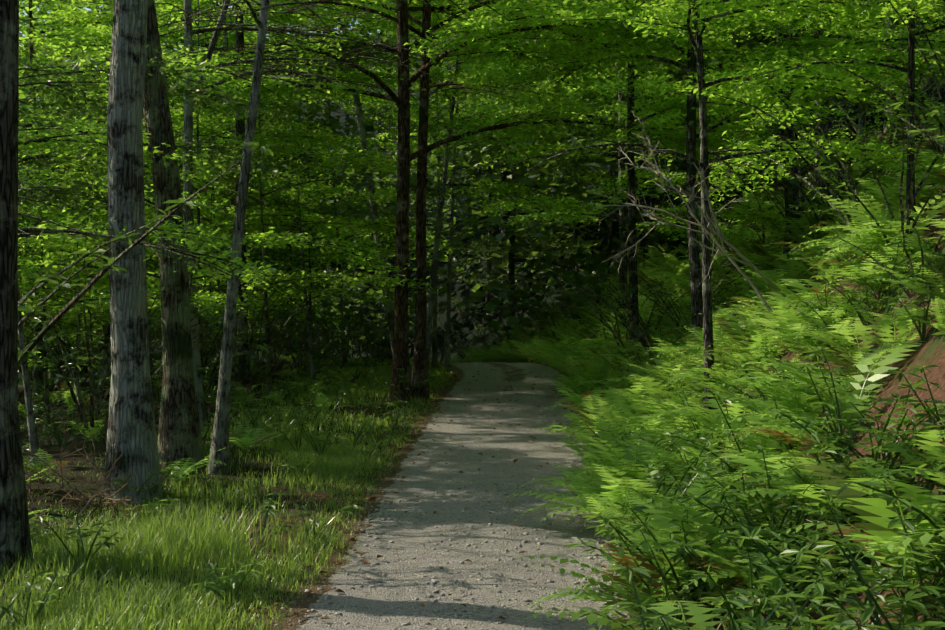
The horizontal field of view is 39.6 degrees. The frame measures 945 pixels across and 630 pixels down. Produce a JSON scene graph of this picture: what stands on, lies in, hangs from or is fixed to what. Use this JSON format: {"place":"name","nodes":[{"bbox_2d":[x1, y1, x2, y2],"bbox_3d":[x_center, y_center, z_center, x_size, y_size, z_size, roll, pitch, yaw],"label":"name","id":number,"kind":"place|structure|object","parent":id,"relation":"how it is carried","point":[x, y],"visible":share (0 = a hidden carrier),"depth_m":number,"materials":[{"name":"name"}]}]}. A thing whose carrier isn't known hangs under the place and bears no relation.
{"place":"outdoors","nodes":[
{"label":"outdoors","id":0,"kind":"place"},
{"bbox_2d":[22,319,374,417],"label":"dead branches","id":1,"kind":"object","parent":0,"point":[209,407],"depth_m":25.29,"materials":[{"name":"brown wood"}]},
{"bbox_2d":[19,0,379,62],"label":"sky","id":2,"kind":"structure","parent":0,"point":[310,0],"materials":[{"name":"white"}]},
{"bbox_2d":[268,362,671,629],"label":"gravel road","id":3,"kind":"structure","parent":0,"point":[503,443],"depth_m":10.81,"materials":[{"name":"grey gravel"}]},
{"bbox_2d":[0,8,944,629],"bbox_3d":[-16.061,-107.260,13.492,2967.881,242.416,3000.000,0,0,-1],"label":"terrain","id":4,"kind":"structure","parent":0,"point":[930,352],"depth_m":14.60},
{"bbox_2d":[0,0,33,573],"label":"tree","id":5,"kind":"object","parent":4,"relation":"on","point":[15,537],"visible":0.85,"depth_m":9.11,"materials":[{"name":"brown plant"}]},
{"bbox_2d":[18,201,52,265],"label":"tree","id":6,"kind":"object","parent":4,"relation":"on","point":[26,252],"visible":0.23,"depth_m":22.93,"materials":[{"name":"green plant"}]},
{"bbox_2d":[18,226,73,270],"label":"tree","id":7,"kind":"object","parent":4,"relation":"on","point":[36,257],"visible":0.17,"depth_m":27.07,"materials":[{"name":"green plant"}]},
{"bbox_2d":[18,275,77,374],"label":"tree","id":8,"kind":"object","parent":4,"relation":"on","point":[33,295],"visible":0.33,"depth_m":16.29,"materials":[{"name":"green plant"}]},
{"bbox_2d":[18,0,85,285],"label":"tree","id":9,"kind":"object","parent":4,"relation":"on","point":[45,5],"visible":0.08,"depth_m":41.20,"materials":[{"name":"green plant"}]},
{"bbox_2d":[18,0,99,363],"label":"tree","id":10,"kind":"object","parent":4,"relation":"on","point":[22,18],"visible":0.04,"depth_m":45.36,"materials":[{"name":"green plant"}]},
{"bbox_2d":[18,185,101,346],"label":"tree","id":11,"kind":"object","parent":4,"relation":"on","point":[73,335],"visible":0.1,"depth_m":40.58,"materials":[{"name":"green plant"}]},
{"bbox_2d":[20,294,102,323],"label":"tree","id":12,"kind":"object","parent":4,"relation":"on","point":[33,303],"visible":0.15,"depth_m":24.66,"materials":[{"name":"green plant"}]},
{"bbox_2d":[18,39,104,384],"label":"tree","id":13,"kind":"object","parent":4,"relation":"on","point":[51,375],"visible":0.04,"depth_m":53.10,"materials":[{"name":"green plant"}]},
{"bbox_2d":[18,189,154,382],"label":"tree","id":14,"kind":"object","parent":4,"relation":"on","point":[58,361],"depth_m":36.97,"materials":[{"name":"green plant"}]},
{"bbox_2d":[22,410,160,525],"bbox_3d":[-3.709,1.402,11.758,1.897,1.047,1.991,0,0,-1],"label":"dead brush pile","id":15,"kind":"object","parent":4,"relation":"on","point":[86,501],"visible":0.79,"depth_m":11.89,"materials":[{"name":"brown wood"}]},
{"bbox_2d":[24,226,160,319],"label":"tree","id":16,"kind":"object","parent":4,"relation":"on","point":[104,261],"depth_m":37.84,"materials":[{"name":"green plant"}]},
{"bbox_2d":[18,42,171,386],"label":"tree","id":17,"kind":"object","parent":4,"relation":"on","point":[21,115],"visible":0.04,"depth_m":30.96,"materials":[{"name":"green plant"}]},
{"bbox_2d":[19,0,180,249],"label":"tree","id":18,"kind":"object","parent":4,"relation":"on","point":[87,49],"visible":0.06,"depth_m":45.72,"materials":[{"name":"green plant"}]},
{"bbox_2d":[18,54,196,249],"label":"tree","id":19,"kind":"object","parent":4,"relation":"on","point":[27,221],"visible":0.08,"depth_m":23.91,"materials":[{"name":"green plant"}]},
{"bbox_2d":[18,171,197,389],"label":"tree","id":20,"kind":"object","parent":4,"relation":"on","point":[104,214],"visible":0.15,"depth_m":30.76,"materials":[{"name":"green plant"}]},
{"bbox_2d":[18,0,208,405],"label":"tree","id":21,"kind":"object","parent":4,"relation":"on","point":[38,370],"visible":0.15,"depth_m":28.55,"materials":[{"name":"green plant"}]},
{"bbox_2d":[18,200,221,390],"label":"tree","id":22,"kind":"object","parent":4,"relation":"on","point":[93,275],"visible":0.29,"depth_m":26.41,"materials":[{"name":"green plant"}]},
{"bbox_2d":[18,24,221,384],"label":"tree","id":23,"kind":"object","parent":4,"relation":"on","point":[20,382],"depth_m":52.05,"materials":[{"name":"green plant"}]},
{"bbox_2d":[24,199,225,378],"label":"tree","id":24,"kind":"object","parent":4,"relation":"on","point":[69,329],"visible":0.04,"depth_m":34.56,"materials":[{"name":"green plant"}]},
{"bbox_2d":[103,0,162,503],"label":"tree","id":25,"kind":"object","parent":4,"relation":"on","point":[131,417],"visible":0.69,"depth_m":12.41,"materials":[{"name":"grey plant"}]},
{"bbox_2d":[49,224,224,308],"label":"tree","id":26,"kind":"object","parent":4,"relation":"on","point":[92,254],"visible":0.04,"depth_m":42.96,"materials":[{"name":"green plant"}]},
{"bbox_2d":[18,119,261,434],"bbox_3d":[-6.593,-0.277,18.884,5.719,5.001,5.971,0,0,43],"label":"tree","id":27,"kind":"object","parent":4,"relation":"on","point":[195,300],"visible":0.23,"depth_m":18.92,"materials":[{"name":"green plant"}]},
{"bbox_2d":[19,0,271,378],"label":"tree","id":28,"kind":"object","parent":4,"relation":"on","point":[230,35],"visible":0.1,"depth_m":41.01,"materials":[{"name":"green plant"}]},
{"bbox_2d":[18,112,276,281],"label":"tree","id":29,"kind":"object","parent":4,"relation":"on","point":[76,234],"visible":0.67,"depth_m":13.11,"materials":[{"name":"green plant"}]},
{"bbox_2d":[45,202,256,329],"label":"tree","id":30,"kind":"object","parent":4,"relation":"on","point":[73,293],"visible":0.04,"depth_m":43.76,"materials":[{"name":"green plant"}]},
{"bbox_2d":[18,0,286,372],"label":"tree","id":31,"kind":"object","parent":4,"relation":"on","point":[99,113],"visible":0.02,"depth_m":45.28,"materials":[{"name":"green plant"}]},
{"bbox_2d":[23,122,301,378],"bbox_3d":[-8.309,-1.751,32.530,7.337,7.723,6.782,0,0,14],"label":"tree","id":32,"kind":"object","parent":4,"relation":"on","point":[105,308],"visible":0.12,"depth_m":32.52,"materials":[{"name":"green plant"}]},
{"bbox_2d":[143,0,204,469],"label":"tree","id":33,"kind":"object","parent":4,"relation":"on","point":[179,434],"visible":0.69,"depth_m":14.37,"materials":[{"name":"brown plant"}]},
{"bbox_2d":[18,0,355,467],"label":"tree","id":34,"kind":"object","parent":4,"relation":"on","point":[220,97],"visible":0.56,"depth_m":15.36,"materials":[{"name":"green plant"}]},
{"bbox_2d":[60,83,331,336],"bbox_3d":[-6.468,-1.951,30.947,6.791,7.913,8.163,0,0,-1],"label":"tree","id":35,"kind":"object","parent":4,"relation":"on","point":[289,200],"visible":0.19,"depth_m":31.46,"materials":[{"name":"green plant"}]},
{"bbox_2d":[0,432,402,629],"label":"verge grass","id":36,"kind":"structure","parent":4,"relation":"on","point":[135,549],"depth_m":9.23,"materials":[{"name":"green plant"}]},
{"bbox_2d":[102,118,305,313],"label":"tree","id":37,"kind":"object","parent":4,"relation":"on","point":[225,284],"visible":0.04,"depth_m":38.82,"materials":[{"name":"green plant"}]},
{"bbox_2d":[18,347,390,541],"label":"ferns","id":38,"kind":"object","parent":4,"relation":"on","point":[66,396],"visible":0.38,"depth_m":17.72,"materials":[{"name":"green plant"}]},
{"bbox_2d":[81,19,349,370],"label":"tree","id":39,"kind":"object","parent":4,"relation":"on","point":[155,368],"depth_m":51.36,"materials":[{"name":"green plant"}]},
{"bbox_2d":[18,0,427,436],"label":"tree","id":40,"kind":"object","parent":4,"relation":"on","point":[30,267],"visible":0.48,"depth_m":17.54,"materials":[{"name":"green plant"}]},
{"bbox_2d":[144,175,307,355],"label":"tree","id":41,"kind":"object","parent":4,"relation":"on","point":[270,316],"visible":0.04,"depth_m":42.13,"materials":[{"name":"green plant"}]},
{"bbox_2d":[86,0,366,290],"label":"tree","id":42,"kind":"object","parent":4,"relation":"on","point":[221,37],"visible":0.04,"depth_m":46.78,"materials":[{"name":"green plant"}]},
{"bbox_2d":[19,0,437,379],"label":"tree","id":43,"kind":"object","parent":4,"relation":"on","point":[100,32],"visible":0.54,"depth_m":23.21,"materials":[{"name":"green plant"}]},
{"bbox_2d":[146,180,323,356],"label":"tree","id":44,"kind":"object","parent":4,"relation":"on","point":[280,266],"visible":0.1,"depth_m":36.45,"materials":[{"name":"green plant"}]},
{"bbox_2d":[18,142,456,431],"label":"rhododendron shrubs","id":45,"kind":"object","parent":4,"relation":"on","point":[67,375],"visible":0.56,"depth_m":23.43,"materials":[{"name":"green plant"}]},
{"bbox_2d":[86,0,394,423],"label":"tree","id":46,"kind":"object","parent":4,"relation":"on","point":[188,214],"visible":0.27,"depth_m":19.92,"materials":[{"name":"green plant"}]},
{"bbox_2d":[86,0,397,366],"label":"tree","id":47,"kind":"object","parent":4,"relation":"on","point":[217,123],"visible":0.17,"depth_m":34.00,"materials":[{"name":"green plant"}]},
{"bbox_2d":[91,0,393,387],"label":"tree","id":48,"kind":"object","parent":4,"relation":"on","point":[242,324],"visible":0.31,"depth_m":27.65,"materials":[{"name":"green plant"}]},
{"bbox_2d":[145,170,373,383],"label":"tree","id":49,"kind":"object","parent":4,"relation":"on","point":[257,194],"visible":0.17,"depth_m":29.08,"materials":[{"name":"green plant"}]},
{"bbox_2d":[44,25,475,393],"bbox_3d":[-4.170,-1.888,25.787,8.554,7.856,6.932,0,0,-1],"label":"tree","id":50,"kind":"object","parent":4,"relation":"on","point":[435,190],"visible":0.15,"depth_m":25.69,"materials":[{"name":"green plant"}]},
{"bbox_2d":[149,0,376,370],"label":"tree","id":51,"kind":"object","parent":4,"relation":"on","point":[313,249],"visible":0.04,"depth_m":47.56,"materials":[{"name":"green plant"}]},
{"bbox_2d":[213,278,328,360],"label":"tree","id":52,"kind":"object","parent":4,"relation":"on","point":[301,315],"visible":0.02,"depth_m":48.43,"materials":[{"name":"green plant"}]},
{"bbox_2d":[202,211,384,357],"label":"tree","id":53,"kind":"object","parent":4,"relation":"on","point":[328,234],"visible":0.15,"depth_m":40.14,"materials":[{"name":"green plant"}]},
{"bbox_2d":[156,357,459,446],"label":"verge grass","id":54,"kind":"structure","parent":4,"relation":"on","point":[384,371],"depth_m":21.83,"materials":[{"name":"green plant"}]},
{"bbox_2d":[203,180,413,377],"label":"tree","id":55,"kind":"object","parent":4,"relation":"on","point":[331,192],"visible":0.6,"depth_m":30.09,"materials":[{"name":"green plant"}]},
{"bbox_2d":[234,23,395,330],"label":"tree","id":56,"kind":"object","parent":4,"relation":"on","point":[392,249],"depth_m":64.04,"materials":[{"name":"green plant"}]},
{"bbox_2d":[200,0,448,361],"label":"tree","id":57,"kind":"object","parent":4,"relation":"on","point":[290,249],"visible":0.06,"depth_m":39.62,"materials":[{"name":"green plant"}]},
{"bbox_2d":[176,125,483,384],"bbox_3d":[-2.931,-0.996,27.475,6.203,5.993,7.071,0,0,-29],"label":"tree","id":58,"kind":"object","parent":4,"relation":"on","point":[377,161],"visible":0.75,"depth_m":27.17,"materials":[{"name":"green plant"}]},
{"bbox_2d":[196,46,479,366],"bbox_3d":[-4.434,-2.790,35.859,8.038,9.428,7.048,0,0,30],"label":"tree","id":59,"kind":"object","parent":4,"relation":"on","point":[358,209],"visible":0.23,"depth_m":35.66,"materials":[{"name":"green plant"}]},
{"bbox_2d":[200,0,482,353],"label":"tree","id":60,"kind":"object","parent":4,"relation":"on","point":[371,126],"visible":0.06,"depth_m":45.29,"materials":[{"name":"green plant"}]},
{"bbox_2d":[243,1,460,360],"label":"tree","id":61,"kind":"object","parent":4,"relation":"on","point":[389,309],"visible":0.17,"depth_m":31.82,"materials":[{"name":"green plant"}]},
{"bbox_2d":[177,0,534,474],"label":"tree","id":62,"kind":"object","parent":4,"relation":"on","point":[220,437],"visible":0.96,"depth_m":13.91,"materials":[{"name":"grey plant"}]},
{"bbox_2d":[285,0,477,358],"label":"tree","id":63,"kind":"object","parent":4,"relation":"on","point":[392,180],"visible":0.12,"depth_m":56.01,"materials":[{"name":"green plant"}]},
{"bbox_2d":[294,1,475,280],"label":"tree","id":64,"kind":"object","parent":4,"relation":"on","point":[372,134],"visible":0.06,"depth_m":63.77,"materials":[{"name":"green plant"}]},
{"bbox_2d":[315,13,476,230],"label":"tree","id":65,"kind":"object","parent":4,"relation":"on","point":[397,119],"visible":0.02,"depth_m":65.98,"materials":[{"name":"green plant"}]},
{"bbox_2d":[331,0,533,368],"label":"tree","id":66,"kind":"object","parent":4,"relation":"on","point":[470,68],"visible":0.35,"depth_m":34.73,"materials":[{"name":"green plant"}]},
{"bbox_2d":[232,369,672,629],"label":"fallen leaves","id":67,"kind":"object","parent":4,"relation":"on","point":[379,556],"depth_m":12.51,"materials":[{"name":"brown plant"}]},
{"bbox_2d":[367,14,540,368],"bbox_3d":[-0.486,-4.804,35.948,6.126,13.504,6.932,0,0,-1],"label":"tree","id":68,"kind":"object","parent":4,"relation":"on","point":[447,361],"visible":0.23,"depth_m":35.29,"materials":[{"name":"green plant"}]},
{"bbox_2d":[168,0,753,400],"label":"tree","id":69,"kind":"object","parent":4,"relation":"on","point":[401,350],"visible":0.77,"depth_m":24.22,"materials":[{"name":"green plant"}]},
{"bbox_2d":[338,0,596,368],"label":"tree","id":70,"kind":"object","parent":4,"relation":"on","point":[494,188],"visible":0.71,"depth_m":27.68,"materials":[{"name":"green plant"}]},
{"bbox_2d":[0,243,944,629],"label":"ferns","id":71,"kind":"object","parent":4,"relation":"on","point":[744,535],"visible":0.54,"depth_m":7.64,"materials":[{"name":"green plant"}]},
{"bbox_2d":[372,0,579,323],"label":"tree","id":72,"kind":"object","parent":4,"relation":"on","point":[478,259],"visible":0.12,"depth_m":52.92,"materials":[{"name":"green plant"}]},
{"bbox_2d":[227,0,728,399],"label":"tree","id":73,"kind":"object","parent":4,"relation":"on","point":[420,372],"visible":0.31,"depth_m":24.57,"materials":[{"name":"plant"}]},
{"bbox_2d":[410,0,557,224],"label":"tree","id":74,"kind":"object","parent":4,"relation":"on","point":[469,208],"visible":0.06,"depth_m":58.78,"materials":[{"name":"green plant"}]},
{"bbox_2d":[411,31,558,228],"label":"tree","id":75,"kind":"object","parent":4,"relation":"on","point":[471,163],"visible":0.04,"depth_m":62.38,"materials":[{"name":"green plant"}]},
{"bbox_2d":[383,36,587,220],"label":"tree","id":76,"kind":"object","parent":4,"relation":"on","point":[476,175],"visible":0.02,"depth_m":67.56,"materials":[{"name":"green plant"}]},
{"bbox_2d":[388,1,593,259],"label":"tree","id":77,"kind":"object","parent":4,"relation":"on","point":[482,237],"visible":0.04,"depth_m":56.53,"materials":[{"name":"green plant"}]},
{"bbox_2d":[372,1,613,291],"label":"tree","id":78,"kind":"object","parent":4,"relation":"on","point":[503,174],"visible":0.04,"depth_m":54.86,"materials":[{"name":"green plant"}]},
{"bbox_2d":[362,0,656,347],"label":"tree","id":79,"kind":"object","parent":4,"relation":"on","point":[529,178],"visible":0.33,"depth_m":45.66,"materials":[{"name":"green plant"}]},
{"bbox_2d":[453,220,604,327],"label":"tree","id":80,"kind":"object","parent":4,"relation":"on","point":[476,278],"visible":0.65,"depth_m":47.04,"materials":[{"name":"green plant"}]},
{"bbox_2d":[475,146,637,271],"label":"tree","id":81,"kind":"object","parent":4,"relation":"on","point":[510,167],"visible":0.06,"depth_m":50.17,"materials":[{"name":"green plant"}]},
{"bbox_2d":[439,6,731,295],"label":"tree","id":82,"kind":"object","parent":4,"relation":"on","point":[543,235],"visible":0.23,"depth_m":43.19,"materials":[{"name":"green plant"}]},
{"bbox_2d":[432,0,785,357],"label":"tree","id":83,"kind":"object","parent":4,"relation":"on","point":[675,104],"visible":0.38,"depth_m":29.76,"materials":[{"name":"green plant"}]},
{"bbox_2d":[534,37,686,242],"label":"tree","id":84,"kind":"object","parent":4,"relation":"on","point":[607,121],"depth_m":47.74,"materials":[{"name":"green plant"}]},
{"bbox_2d":[446,21,794,310],"bbox_3d":[4.528,-9.347,37.798,10.165,20.672,10.827,0,0,-39],"label":"tree","id":85,"kind":"object","parent":4,"relation":"on","point":[621,94],"visible":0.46,"depth_m":37.78,"materials":[{"name":"green plant"}]},
{"bbox_2d":[529,14,720,210],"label":"tree","id":86,"kind":"object","parent":4,"relation":"on","point":[679,168],"visible":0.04,"depth_m":54.13,"materials":[{"name":"green plant"}]},
{"bbox_2d":[477,27,776,251],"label":"tree","id":87,"kind":"object","parent":4,"relation":"on","point":[671,168],"visible":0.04,"depth_m":46.29,"materials":[{"name":"green plant"}]},
{"bbox_2d":[509,358,760,629],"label":"grass","id":88,"kind":"structure","parent":4,"relation":"on","point":[684,610],"depth_m":7.76,"materials":[{"name":"green plant"}]},
{"bbox_2d":[534,50,756,269],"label":"tree","id":89,"kind":"object","parent":4,"relation":"on","point":[595,175],"visible":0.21,"depth_m":42.73,"materials":[{"name":"green plant"}]},
{"bbox_2d":[403,0,919,341],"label":"tree","id":90,"kind":"object","parent":4,"relation":"on","point":[690,68],"visible":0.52,"depth_m":21.80,"materials":[{"name":"green plant"}]},
{"bbox_2d":[583,111,786,313],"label":"dead branch","id":91,"kind":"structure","parent":4,"relation":"on","point":[719,234],"depth_m":14.88,"materials":[{"name":"grey wood"}]},
{"bbox_2d":[591,106,781,232],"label":"tree","id":92,"kind":"object","parent":4,"relation":"on","point":[667,155],"visible":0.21,"depth_m":37.17,"materials":[{"name":"green plant"}]},
{"bbox_2d":[437,0,944,366],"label":"bank shrubs","id":93,"kind":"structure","parent":4,"relation":"on","point":[850,186],"depth_m":24.26,"materials":[{"name":"green plant"}]},
{"bbox_2d":[443,97,944,629],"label":"ferns","id":94,"kind":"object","parent":4,"relation":"on","point":[609,391],"depth_m":12.89,"materials":[{"name":"green plant"}]},
{"bbox_2d":[532,23,858,215],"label":"tree","id":95,"kind":"object","parent":4,"relation":"on","point":[749,42],"visible":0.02,"depth_m":43.31,"materials":[{"name":"green plant"}]},
{"bbox_2d":[643,30,806,178],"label":"tree","id":96,"kind":"object","parent":4,"relation":"on","point":[730,116],"depth_m":49.74,"materials":[{"name":"green plant"}]},
{"bbox_2d":[514,0,944,413],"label":"tree","id":97,"kind":"object","parent":4,"relation":"on","point":[755,6],"visible":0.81,"depth_m":15.76,"materials":[{"name":"green plant"}]},
{"bbox_2d":[684,21,831,208],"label":"tree","id":98,"kind":"object","parent":4,"relation":"on","point":[824,127],"visible":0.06,"depth_m":32.76,"materials":[{"name":"green plant"}]},
{"bbox_2d":[706,23,814,142],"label":"tree","id":99,"kind":"object","parent":4,"relation":"on","point":[767,41],"visible":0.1,"depth_m":48.82,"materials":[{"name":"green plant"}]},
{"bbox_2d":[601,1,944,175],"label":"tree","id":100,"kind":"object","parent":4,"relation":"on","point":[683,124],"visible":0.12,"depth_m":27.11,"materials":[{"name":"green plant"}]},
{"bbox_2d":[625,0,940,212],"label":"tree","id":101,"kind":"object","parent":4,"relation":"on","point":[797,139],"visible":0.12,"depth_m":31.77,"materials":[{"name":"green plant"}]},
{"bbox_2d":[643,0,944,271],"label":"tree","id":102,"kind":"object","parent":4,"relation":"on","point":[787,133],"visible":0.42,"depth_m":25.78,"materials":[{"name":"green plant"}]},
{"bbox_2d":[645,0,944,223],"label":"tree","id":103,"kind":"object","parent":4,"relation":"on","point":[855,62],"visible":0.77,"depth_m":14.67,"materials":[{"name":"green plant"}]},
{"bbox_2d":[671,19,919,165],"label":"tree","id":104,"kind":"object","parent":4,"relation":"on","point":[801,132],"visible":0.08,"depth_m":34.64,"materials":[{"name":"green plant"}]},
{"bbox_2d":[789,14,944,109],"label":"tree","id":105,"kind":"object","parent":4,"relation":"on","point":[922,86],"visible":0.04,"depth_m":47.30,"materials":[{"name":"green plant"}]},
{"bbox_2d":[797,4,944,49],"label":"tree","id":106,"kind":"object","parent":4,"relation":"on","point":[874,28],"visible":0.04,"depth_m":42.93,"materials":[{"name":"green plant"}]},
{"bbox_2d":[883,2,895,131],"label":"tree","id":107,"kind":"object","parent":4,"relation":"on","point":[890,27],"visible":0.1,"depth_m":38.35,"materials":[{"name":"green plant"}]},
{"bbox_2d":[859,0,944,111],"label":"tree","id":108,"kind":"object","parent":4,"relation":"on","point":[918,27],"visible":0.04,"depth_m":50.50,"materials":[{"name":"green plant"}]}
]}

